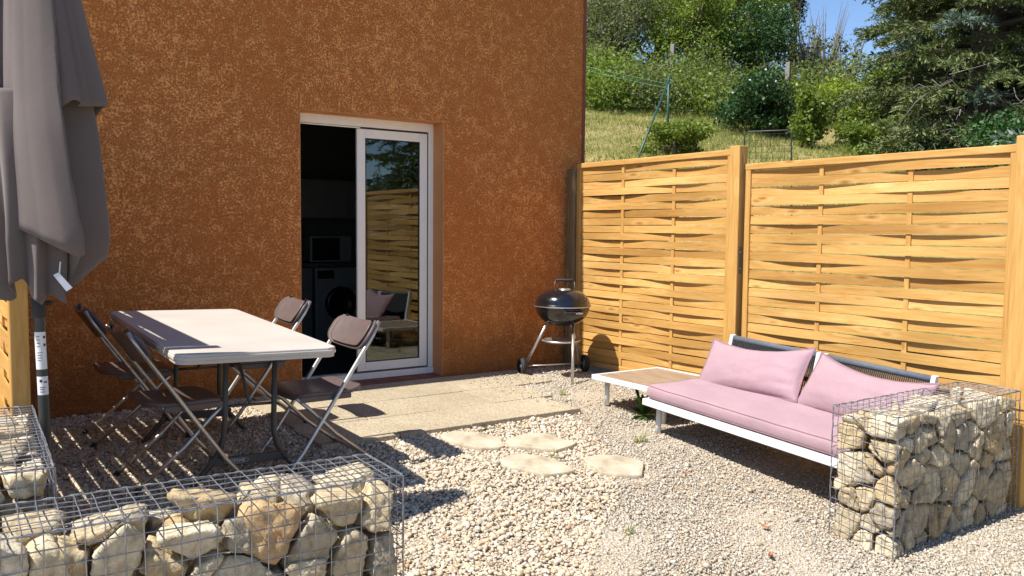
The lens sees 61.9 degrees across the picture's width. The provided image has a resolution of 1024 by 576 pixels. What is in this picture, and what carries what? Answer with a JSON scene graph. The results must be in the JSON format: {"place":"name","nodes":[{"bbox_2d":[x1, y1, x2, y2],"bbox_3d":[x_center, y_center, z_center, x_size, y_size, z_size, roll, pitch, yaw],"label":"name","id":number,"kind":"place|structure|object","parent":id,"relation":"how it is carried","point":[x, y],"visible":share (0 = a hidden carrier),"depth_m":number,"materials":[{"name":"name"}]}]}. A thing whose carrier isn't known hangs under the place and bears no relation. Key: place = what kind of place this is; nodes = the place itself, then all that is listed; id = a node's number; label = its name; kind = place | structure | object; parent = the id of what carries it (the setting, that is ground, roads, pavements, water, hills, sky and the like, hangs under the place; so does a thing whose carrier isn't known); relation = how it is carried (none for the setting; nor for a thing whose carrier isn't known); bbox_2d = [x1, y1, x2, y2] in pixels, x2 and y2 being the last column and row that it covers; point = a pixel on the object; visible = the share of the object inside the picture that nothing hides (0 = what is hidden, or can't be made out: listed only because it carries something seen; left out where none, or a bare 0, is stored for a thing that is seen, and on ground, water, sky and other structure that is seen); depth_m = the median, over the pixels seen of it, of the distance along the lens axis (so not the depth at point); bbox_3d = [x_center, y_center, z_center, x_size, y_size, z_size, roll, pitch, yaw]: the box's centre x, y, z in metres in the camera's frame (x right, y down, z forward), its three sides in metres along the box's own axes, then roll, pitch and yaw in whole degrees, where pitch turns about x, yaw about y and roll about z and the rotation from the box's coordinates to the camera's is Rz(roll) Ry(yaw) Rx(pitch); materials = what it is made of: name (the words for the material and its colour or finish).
{"place":"outdoors","nodes":[
{"label":"outdoors","id":0,"kind":"place"},
{"bbox_2d":[53,349,1023,575],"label":"ground","id":1,"kind":"structure","parent":0,"point":[375,355],"depth_m":4.47,"materials":[{"name":"gravel"}]},
{"bbox_2d":[7,279,30,419],"bbox_3d":[-2.060,0.124,3.557,0.072,1.980,0.076,-2,5,-35],"label":"fence post","id":2,"kind":"object","parent":1,"relation":"on","point":[18,351],"visible":0.11,"depth_m":3.54,"materials":[{"name":"brown wood"}]},
{"bbox_2d":[0,300,9,415],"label":"woven fence","id":3,"kind":"object","parent":2,"relation":"attached to","point":[4,386],"visible":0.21,"depth_m":4.07,"materials":[{"name":"yellow wood"}]},
{"bbox_2d":[0,405,57,525],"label":"gabion cage","id":4,"kind":"object","parent":1,"relation":"on","point":[43,450],"visible":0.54,"depth_m":2.90,"materials":[{"name":"metal"}]},
{"bbox_2d":[0,466,48,498],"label":"rock","id":5,"kind":"object","parent":4,"relation":"in","point":[25,479],"visible":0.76,"depth_m":2.63,"materials":[{"name":"stone"}]},
{"bbox_2d":[0,0,109,507],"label":"parasol","id":6,"kind":"object","parent":1,"relation":"on","point":[54,232],"visible":0.99,"depth_m":3.11,"materials":[{"name":"fabric"}]},
{"bbox_2d":[75,303,189,447],"bbox_3d":[-2.268,0.492,5.078,0.575,0.797,0.470,-2,5,-33],"label":"folding chair","id":7,"kind":"object","parent":1,"relation":"on","point":[122,368],"visible":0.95,"depth_m":4.93,"materials":[{"name":"plastic"}]},
{"bbox_2d":[104,323,244,495],"bbox_3d":[-1.711,0.570,4.313,0.575,0.797,0.470,-2,5,-38],"label":"folding chair","id":8,"kind":"object","parent":1,"relation":"on","point":[135,349],"visible":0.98,"depth_m":4.21,"materials":[{"name":"plastic"}]},
{"bbox_2d":[0,453,403,575],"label":"gabion cage","id":9,"kind":"object","parent":1,"relation":"on","point":[177,481],"visible":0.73,"depth_m":2.69,"materials":[{"name":"metal"}]},
{"bbox_2d":[0,534,28,575],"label":"rock","id":10,"kind":"object","parent":9,"relation":"in","point":[11,547],"visible":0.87,"depth_m":2.31,"materials":[{"name":"stone"}]},
{"bbox_2d":[68,503,147,546],"bbox_3d":[-1.232,0.736,2.613,0.219,0.165,0.215,-2,5,-32],"label":"rock","id":11,"kind":"object","parent":9,"relation":"in","point":[137,523],"visible":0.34,"depth_m":2.55,"materials":[{"name":"stone"}]},
{"bbox_2d":[90,524,143,575],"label":"rock","id":12,"kind":"object","parent":9,"relation":"in","point":[117,547],"visible":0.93,"depth_m":2.46,"materials":[{"name":"stone"}]},
{"bbox_2d":[190,549,223,575],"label":"rock","id":13,"kind":"object","parent":9,"relation":"in","point":[208,563],"visible":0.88,"depth_m":2.60,"materials":[{"name":"stone"}]},
{"bbox_2d":[156,520,224,559],"bbox_3d":[-0.988,0.773,2.603,0.191,0.101,0.109,-2,5,-33],"label":"rock","id":14,"kind":"object","parent":13,"relation":"on","point":[190,533],"visible":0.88,"depth_m":2.58,"materials":[{"name":"stone"}]},
{"bbox_2d":[132,474,340,575],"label":"gabion stones","id":15,"kind":"object","parent":9,"relation":"in","point":[152,522],"visible":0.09,"depth_m":2.78,"materials":[{"name":"stone"}]},
{"bbox_2d":[2,509,66,545],"bbox_3d":[-1.407,0.750,2.526,0.173,0.141,0.177,-2,5,-32],"label":"rock","id":16,"kind":"object","parent":15,"relation":"on","point":[26,540],"visible":0.52,"depth_m":2.52,"materials":[{"name":"stone"}]},
{"bbox_2d":[167,488,236,526],"bbox_3d":[-0.993,0.703,2.745,0.206,0.157,0.214,0,4,-12],"label":"rock","id":17,"kind":"object","parent":15,"relation":"on","point":[210,513],"visible":0.69,"depth_m":2.67,"materials":[{"name":"stone"}]},
{"bbox_2d":[261,562,286,575],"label":"rock","id":18,"kind":"object","parent":15,"relation":"on","point":[277,568],"visible":0.24,"depth_m":2.77,"materials":[{"name":"stone"}]},
{"bbox_2d":[235,498,303,564],"bbox_3d":[-0.786,0.781,2.759,0.216,0.215,0.125,-1,4,-25],"label":"rock","id":19,"kind":"object","parent":18,"relation":"on","point":[260,521],"visible":0.81,"depth_m":2.71,"materials":[{"name":"beige stone"}]},
{"bbox_2d":[221,516,250,553],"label":"rock","id":20,"kind":"object","parent":19,"relation":"on","point":[242,542],"visible":0.87,"depth_m":2.65,"materials":[{"name":"stone"}]},
{"bbox_2d":[281,473,314,524],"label":"rock","id":21,"kind":"object","parent":15,"relation":"on","point":[292,499],"visible":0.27,"depth_m":2.86,"materials":[{"name":"stone"}]},
{"bbox_2d":[211,552,277,575],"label":"rock","id":22,"kind":"object","parent":9,"relation":"in","point":[260,569],"visible":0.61,"depth_m":2.66,"materials":[{"name":"stone"}]},
{"bbox_2d":[312,462,374,493],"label":"rock","id":23,"kind":"object","parent":9,"relation":"in","point":[356,487],"visible":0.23,"depth_m":3.02,"materials":[{"name":"stone"}]},
{"bbox_2d":[327,531,367,575],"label":"rock","id":24,"kind":"object","parent":9,"relation":"in","point":[339,567],"visible":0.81,"depth_m":2.85,"materials":[{"name":"stone"}]},
{"bbox_2d":[338,524,363,539],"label":"rock","id":25,"kind":"object","parent":24,"relation":"on","point":[340,533],"visible":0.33,"depth_m":2.87,"materials":[{"name":"stone"}]},
{"bbox_2d":[310,487,363,526],"bbox_3d":[-0.598,0.740,2.883,0.187,0.118,0.156,-2,5,-32],"label":"rock","id":26,"kind":"object","parent":25,"relation":"on","point":[339,507],"visible":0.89,"depth_m":2.84,"materials":[{"name":"stone"}]},
{"bbox_2d":[363,531,397,575],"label":"rock","id":27,"kind":"object","parent":9,"relation":"in","point":[382,544],"visible":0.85,"depth_m":2.92,"materials":[{"name":"stone"}]},
{"bbox_2d":[353,478,392,532],"bbox_3d":[-0.480,0.757,2.950,0.150,0.169,0.157,-2,5,-32],"label":"rock","id":28,"kind":"object","parent":27,"relation":"on","point":[382,515],"visible":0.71,"depth_m":2.90,"materials":[{"name":"stone"}]},
{"bbox_2d":[110,309,335,487],"bbox_3d":[-1.634,0.611,4.676,0.796,0.797,1.690,-1,6,-34],"label":"folding table","id":29,"kind":"object","parent":1,"relation":"on","point":[218,337],"visible":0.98,"depth_m":4.38,"materials":[{"name":"plastic"}]},
{"bbox_2d":[214,295,311,432],"bbox_3d":[-1.606,0.461,5.444,0.575,0.797,0.470,-2,5,-32],"label":"folding chair","id":30,"kind":"object","parent":1,"relation":"on","point":[290,309],"visible":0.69,"depth_m":5.36,"materials":[{"name":"plastic"}]},
{"bbox_2d":[0,0,586,419],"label":"house","id":31,"kind":"structure","parent":1,"relation":"on","point":[224,127],"depth_m":6.64,"materials":[{"name":"stucco"},{"name":"glass"},{"name":"white plastic"}]},
{"bbox_2d":[309,266,355,343],"bbox_3d":[-2.005,0.175,9.468,0.580,0.830,0.594,-2,5,-35],"label":"washing machine","id":32,"kind":"object","parent":31,"relation":"on","point":[333,293],"visible":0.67,"depth_m":9.17,"materials":[{"name":"metal"}]},
{"bbox_2d":[301,178,407,219],"bbox_3d":[-1.917,-0.989,9.577,1.500,0.420,0.378,-2,5,-35],"label":"wall cabinet","id":33,"kind":"object","parent":31,"relation":"attached to","point":[327,199],"depth_m":9.44,"materials":[{"name":"paint"}]},
{"bbox_2d":[301,179,346,217],"bbox_3d":[-2.120,-0.967,9.214,0.730,0.400,0.015,-2,5,-35],"label":"door","id":34,"kind":"structure","parent":33,"relation":"in","point":[319,198],"depth_m":9.26,"materials":[{"name":"paint"}]},
{"bbox_2d":[349,181,407,218],"bbox_3d":[-1.506,-0.990,9.644,0.730,0.400,0.015,-2,5,-35],"label":"door","id":35,"kind":"structure","parent":33,"relation":"in","point":[383,200],"depth_m":9.67,"materials":[{"name":"paint"}]},
{"bbox_2d":[301,260,417,341],"bbox_3d":[-2.018,0.152,9.503,1.840,0.890,0.640,-2,5,-35],"label":"kitchen counter","id":36,"kind":"object","parent":31,"relation":"on","point":[390,295],"visible":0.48,"depth_m":9.58,"materials":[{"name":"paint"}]},
{"bbox_2d":[301,236,350,261],"bbox_3d":[-2.062,-0.433,9.413,0.480,0.280,0.346,-2,5,-35],"label":"microwave","id":37,"kind":"object","parent":36,"relation":"on","point":[325,248],"visible":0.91,"depth_m":9.26,"materials":[{"name":"metal"}]},
{"bbox_2d":[356,128,426,371],"bbox_3d":[-0.996,-0.308,7.107,0.645,1.972,0.028,-2,5,-35],"label":"sliding door","id":38,"kind":"structure","parent":31,"relation":"in","point":[361,134],"depth_m":7.09,"materials":[{"name":"plastic"}]},
{"bbox_2d":[565,169,569,367],"bbox_3d":[0.544,-0.158,7.898,0.085,1.870,0.035,-2,5,-35],"label":"backing board","id":39,"kind":"object","parent":31,"relation":"attached to","point":[567,252],"visible":0.33,"depth_m":7.85,"materials":[{"name":"brown wood"}]},
{"bbox_2d":[568,166,577,367],"bbox_3d":[0.575,-0.165,7.858,0.090,1.890,0.055,-2,5,-35],"label":"fence post","id":40,"kind":"object","parent":39,"relation":"attached to","point":[573,219],"depth_m":7.80,"materials":[{"name":"brown wood"}]},
{"bbox_2d":[244,392,375,416],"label":"paving slab","id":41,"kind":"structure","parent":1,"relation":"on","point":[353,399],"depth_m":6.05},
{"bbox_2d":[268,406,367,428],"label":"paving slab","id":42,"kind":"structure","parent":1,"relation":"on","point":[337,414],"depth_m":5.60,"materials":[{"name":"concrete"}]},
{"bbox_2d":[259,313,380,473],"bbox_3d":[-1.059,0.560,4.678,0.575,0.797,0.470,-2,5,-37],"label":"folding chair","id":43,"kind":"object","parent":1,"relation":"on","point":[348,330],"visible":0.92,"depth_m":4.65,"materials":[{"name":"metal"}]},
{"bbox_2d":[31,398,619,575],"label":"pebbles","id":44,"kind":"object","parent":1,"relation":"on","point":[69,432],"visible":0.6,"depth_m":4.47,"materials":[{"name":"gravel"}]},
{"bbox_2d":[292,420,399,450],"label":"paving slab","id":45,"kind":"structure","parent":1,"relation":"on","point":[357,433],"depth_m":5.16,"materials":[{"name":"concrete"}]},
{"bbox_2d":[339,399,434,418],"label":"paving slab","id":46,"kind":"structure","parent":1,"relation":"on","point":[382,409],"depth_m":5.89,"materials":[{"name":"concrete"}]},
{"bbox_2d":[352,381,469,401],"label":"paving slab","id":47,"kind":"structure","parent":1,"relation":"on","point":[385,393],"depth_m":6.55,"materials":[{"name":"concrete"}]},
{"bbox_2d":[368,411,470,437],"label":"paving slab","id":48,"kind":"structure","parent":1,"relation":"on","point":[414,424],"depth_m":5.45,"materials":[{"name":"concrete"}]},
{"bbox_2d":[404,392,496,409],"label":"paving slab","id":49,"kind":"structure","parent":1,"relation":"on","point":[448,400],"depth_m":6.19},
{"bbox_2d":[441,431,504,451],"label":"stepping stone","id":50,"kind":"object","parent":1,"relation":"on","point":[476,441],"visible":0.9,"depth_m":5.15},
{"bbox_2d":[435,403,533,428],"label":"paving slab","id":51,"kind":"structure","parent":1,"relation":"on","point":[491,414],"depth_m":5.73,"materials":[{"name":"concrete"}]},
{"bbox_2d":[441,372,551,389],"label":"paving slab","id":52,"kind":"structure","parent":1,"relation":"on","point":[464,383],"depth_m":6.99,"materials":[{"name":"concrete"}]},
{"bbox_2d":[463,385,551,402],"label":"paving slab","id":53,"kind":"structure","parent":1,"relation":"on","point":[496,394],"depth_m":6.47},
{"bbox_2d":[499,454,573,478],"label":"stepping stone","id":54,"kind":"object","parent":1,"relation":"on","point":[538,466],"visible":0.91,"depth_m":4.79,"materials":[{"name":"stone"}]},
{"bbox_2d":[498,397,580,420],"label":"paving slab","id":55,"kind":"structure","parent":1,"relation":"on","point":[541,407],"depth_m":5.99,"materials":[{"name":"concrete"}]},
{"bbox_2d":[506,433,576,452],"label":"stepping stone","id":56,"kind":"object","parent":1,"relation":"on","point":[543,442],"visible":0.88,"depth_m":5.19,"materials":[{"name":"stone"}]},
{"bbox_2d":[517,279,590,384],"bbox_3d":[0.454,0.350,7.268,0.638,0.852,0.634,-1,4,-20],"label":"kettle barbecue","id":57,"kind":"object","parent":1,"relation":"on","point":[563,307],"visible":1,"depth_m":7.16,"materials":[{"name":"black metal"}]},
{"bbox_2d":[583,455,643,478],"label":"stepping stone","id":58,"kind":"object","parent":1,"relation":"on","point":[619,466],"visible":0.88,"depth_m":4.87,"materials":[{"name":"stone"}]},
{"bbox_2d":[592,367,698,423],"bbox_3d":[1.033,0.772,6.130,0.660,0.270,0.655,-2,5,-34],"label":"side table","id":59,"kind":"object","parent":1,"relation":"on","point":[640,379],"visible":0.52,"depth_m":6.14,"materials":[{"name":"wood"}]},
{"bbox_2d":[725,145,747,343],"bbox_3d":[1.654,-0.024,6.316,0.090,2.035,0.091,-2,5,-35],"label":"fence post","id":60,"kind":"object","parent":1,"relation":"on","point":[738,157],"visible":0.54,"depth_m":6.26,"materials":[{"name":"brown wood"}]},
{"bbox_2d":[574,150,729,374],"bbox_3d":[1.117,-0.169,7.092,0.050,1.820,1.802,-2,5,-35],"label":"woven fence","id":61,"kind":"object","parent":60,"relation":"attached to","point":[676,210],"visible":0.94,"depth_m":7.02,"materials":[{"name":"brown wood"}]},
{"bbox_2d":[642,334,938,467],"bbox_3d":[1.639,0.746,5.181,0.871,0.640,1.590,-2,8,-34],"label":"garden sofa","id":62,"kind":"object","parent":1,"relation":"on","point":[758,437],"visible":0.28,"depth_m":5.10,"materials":[{"name":"white metal"}]},
{"bbox_2d":[647,378,870,456],"bbox_3d":[1.598,0.741,5.134,0.724,0.090,1.573,-2,8,-34],"label":"seat cushion","id":63,"kind":"object","parent":62,"relation":"on","point":[800,424],"visible":0.54,"depth_m":5.01,"materials":[{"name":"pink fabric"}]},
{"bbox_2d":[698,337,816,402],"bbox_3d":[1.561,0.521,5.543,0.194,0.397,0.792,39,-22,-33],"label":"pillow","id":64,"kind":"object","parent":63,"relation":"on","point":[778,374],"visible":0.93,"depth_m":5.40,"materials":[{"name":"pink fabric"}]},
{"bbox_2d":[797,351,940,415],"bbox_3d":[2.009,0.617,4.910,0.207,0.397,0.802,38,-11,-29],"label":"pillow","id":65,"kind":"object","parent":63,"relation":"on","point":[830,383],"visible":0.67,"depth_m":4.91,"materials":[{"name":"pink fabric"}]},
{"bbox_2d":[833,504,859,539],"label":"rock","id":66,"kind":"object","parent":1,"relation":"on","point":[841,516],"visible":0.88,"depth_m":4.13,"materials":[{"name":"stone"}]},
{"bbox_2d":[838,485,860,510],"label":"rock","id":67,"kind":"object","parent":66,"relation":"on","point":[845,496],"visible":0.69,"depth_m":4.11,"materials":[{"name":"stone"}]},
{"bbox_2d":[833,477,848,489],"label":"rock","id":68,"kind":"object","parent":67,"relation":"on","point":[838,483],"visible":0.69,"depth_m":4.14,"materials":[{"name":"stone"}]},
{"bbox_2d":[838,450,871,485],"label":"rock","id":69,"kind":"object","parent":68,"relation":"on","point":[847,465],"visible":0.73,"depth_m":4.11,"materials":[{"name":"stone"}]},
{"bbox_2d":[837,422,867,449],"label":"rock","id":70,"kind":"object","parent":69,"relation":"on","point":[848,435],"visible":0.95,"depth_m":4.09,"materials":[{"name":"stone"}]},
{"bbox_2d":[875,532,903,560],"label":"rock","id":71,"kind":"object","parent":1,"relation":"on","point":[886,540],"visible":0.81,"depth_m":3.97,"materials":[{"name":"stone"}]},
{"bbox_2d":[869,501,899,529],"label":"rock","id":72,"kind":"object","parent":71,"relation":"on","point":[887,518],"visible":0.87,"depth_m":3.96,"materials":[{"name":"stone"}]},
{"bbox_2d":[874,476,902,508],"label":"rock","id":73,"kind":"object","parent":72,"relation":"on","point":[888,496],"visible":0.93,"depth_m":3.94,"materials":[{"name":"stone"}]},
{"bbox_2d":[828,381,1020,558],"bbox_3d":[2.136,0.885,4.374,1.213,0.672,0.350,-2,5,-36],"label":"gabion cage","id":74,"kind":"object","parent":1,"relation":"on","point":[933,430],"visible":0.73,"depth_m":4.17,"materials":[{"name":"metal"}]},
{"bbox_2d":[871,440,901,462],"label":"rock","id":75,"kind":"object","parent":74,"relation":"in","point":[891,454],"visible":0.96,"depth_m":3.94,"materials":[{"name":"stone"}]},
{"bbox_2d":[870,412,909,440],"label":"rock","id":76,"kind":"object","parent":75,"relation":"on","point":[890,422],"visible":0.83,"depth_m":3.95,"materials":[{"name":"stone"}]},
{"bbox_2d":[841,395,993,542],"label":"gabion stones","id":77,"kind":"object","parent":74,"relation":"in","point":[856,422],"visible":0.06,"depth_m":4.11,"materials":[{"name":"stone"}]},
{"bbox_2d":[961,399,1000,428],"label":"rock","id":78,"kind":"object","parent":74,"relation":"in","point":[979,412],"visible":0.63,"depth_m":4.40,"materials":[{"name":"stone"}]},
{"bbox_2d":[1003,135,1023,509],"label":"fence post","id":79,"kind":"object","parent":1,"relation":"on","point":[1014,374],"visible":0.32,"depth_m":4.65,"materials":[{"name":"brown wood"}]},
{"bbox_2d":[741,144,1015,411],"bbox_3d":[2.242,0.079,5.498,0.050,1.850,1.877,-2,5,-35],"label":"woven fence","id":80,"kind":"object","parent":79,"relation":"attached to","point":[906,298],"visible":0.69,"depth_m":5.32,"materials":[{"name":"brown wood"}]},
{"bbox_2d":[581,101,1006,386],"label":"hill","id":81,"kind":"structure","parent":0,"point":[588,159],"depth_m":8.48,"materials":[{"name":"green plant"}]},
{"bbox_2d":[586,0,672,66],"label":"broadleaf tree","id":82,"kind":"object","parent":81,"relation":"on","point":[616,26],"visible":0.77,"depth_m":16.41,"materials":[{"name":"green plant"}]},
{"bbox_2d":[632,118,721,154],"bbox_3d":[2.024,-1.804,10.459,0.945,0.544,1.189,-2,5,-35],"label":"bush","id":83,"kind":"object","parent":81,"relation":"on","point":[689,134],"visible":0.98,"depth_m":10.39,"materials":[{"name":"green plant"}]},
{"bbox_2d":[636,0,767,70],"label":"broadleaf tree","id":84,"kind":"object","parent":81,"relation":"on","point":[692,15],"visible":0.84,"depth_m":16.63,"materials":[{"name":"green plant"}]},
{"bbox_2d":[697,0,805,71],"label":"broadleaf tree","id":85,"kind":"object","parent":81,"relation":"on","point":[779,40],"visible":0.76,"depth_m":16.73,"materials":[{"name":"green plant"}]},
{"bbox_2d":[707,67,797,134],"bbox_3d":[3.824,-2.850,13.092,1.966,1.164,1.357,-2,5,-35],"label":"bush","id":86,"kind":"object","parent":81,"relation":"on","point":[758,95],"visible":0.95,"depth_m":12.73,"materials":[{"name":"green plant"}]},
{"bbox_2d":[585,36,965,148],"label":"bramble bank","id":87,"kind":"structure","parent":81,"relation":"on","point":[597,89],"depth_m":14.49,"materials":[{"name":"green plant"}]},
{"bbox_2d":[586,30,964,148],"bbox_3d":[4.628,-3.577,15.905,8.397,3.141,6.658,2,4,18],"label":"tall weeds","id":88,"kind":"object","parent":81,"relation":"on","point":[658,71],"visible":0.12,"depth_m":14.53,"materials":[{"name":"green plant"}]},
{"bbox_2d":[786,11,826,77],"bbox_3d":[6.102,-4.679,17.744,0.792,2.054,0.836,2,4,16],"label":"wispy shrub","id":89,"kind":"object","parent":81,"relation":"on","point":[812,56],"visible":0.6,"depth_m":17.57,"materials":[{"name":"green plant"}]},
{"bbox_2d":[786,83,832,146],"bbox_3d":[4.260,-2.426,12.226,0.864,1.009,0.604,-2,5,-35],"label":"shrub","id":90,"kind":"object","parent":81,"relation":"on","point":[809,123],"visible":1,"depth_m":12.07,"materials":[{"name":"green plant"}]},
{"bbox_2d":[803,1,853,77],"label":"wispy shrub","id":91,"kind":"object","parent":81,"relation":"on","point":[836,46],"visible":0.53,"depth_m":18.52,"materials":[{"name":"green plant"}]},
{"bbox_2d":[809,77,862,121],"bbox_3d":[5.803,-3.294,15.273,1.458,0.943,1.883,1,4,14],"label":"bush","id":92,"kind":"object","parent":81,"relation":"on","point":[834,86],"visible":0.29,"depth_m":14.81,"materials":[{"name":"green plant"}]},
{"bbox_2d":[834,114,914,155],"bbox_3d":[5.191,-2.091,12.191,1.195,0.650,1.145,2,4,20],"label":"bush","id":93,"kind":"object","parent":81,"relation":"on","point":[858,134],"visible":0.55,"depth_m":11.97,"materials":[{"name":"green plant"}]},
{"bbox_2d":[847,35,942,127],"bbox_3d":[5.992,-3.104,13.723,1.349,1.638,1.700,0,4,-1],"label":"bush","id":94,"kind":"object","parent":81,"relation":"on","point":[885,72],"visible":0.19,"depth_m":13.44,"materials":[{"name":"green plant"}]},
{"bbox_2d":[825,0,1023,154],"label":"conifer","id":95,"kind":"object","parent":81,"relation":"on","point":[983,40],"visible":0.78,"depth_m":11.65,"materials":[{"name":"green plant"}]},
{"bbox_2d":[918,104,1023,190],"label":"bush","id":96,"kind":"object","parent":81,"relation":"on","point":[999,128],"visible":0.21,"depth_m":9.58,"materials":[{"name":"green plant"}]},
{"bbox_2d":[586,0,1022,80],"label":"sky","id":97,"kind":"structure","parent":0,"point":[857,12],"materials":[{"name":"blue"}]},
{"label":"rock","id":98,"kind":"object","parent":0,"visible":0},
{"bbox_2d":[286,558,326,575],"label":"rock","id":99,"kind":"object","parent":98,"relation":"on","point":[310,571],"visible":0.73,"depth_m":2.77,"materials":[{"name":"stone"}]},
{"bbox_2d":[280,513,337,564],"bbox_3d":[-0.681,0.834,2.826,0.184,0.201,0.154,-2,5,-32],"label":"rock","id":100,"kind":"object","parent":99,"relation":"on","point":[308,529],"visible":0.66,"depth_m":2.77,"materials":[{"name":"stone"}]},
{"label":"rock","id":101,"kind":"object","parent":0,"visible":0},
{"bbox_2d":[25,534,71,575],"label":"rock","id":102,"kind":"object","parent":101,"relation":"on","point":[52,558],"visible":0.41,"depth_m":2.37,"materials":[{"name":"stone"}]},
{"bbox_2d":[57,535,93,575],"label":"rock","id":103,"kind":"object","parent":101,"relation":"on","point":[75,553],"visible":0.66,"depth_m":2.40,"materials":[{"name":"stone"}]},
{"bbox_2d":[69,521,122,545],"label":"rock","id":104,"kind":"object","parent":103,"relation":"on","point":[95,533],"visible":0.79,"depth_m":2.45,"materials":[{"name":"stone"}]},
{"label":"rock","id":105,"kind":"object","parent":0,"visible":0},
{"bbox_2d":[137,535,189,575],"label":"rock","id":106,"kind":"object","parent":105,"relation":"on","point":[154,556],"visible":0.64,"depth_m":2.54,"materials":[{"name":"stone"}]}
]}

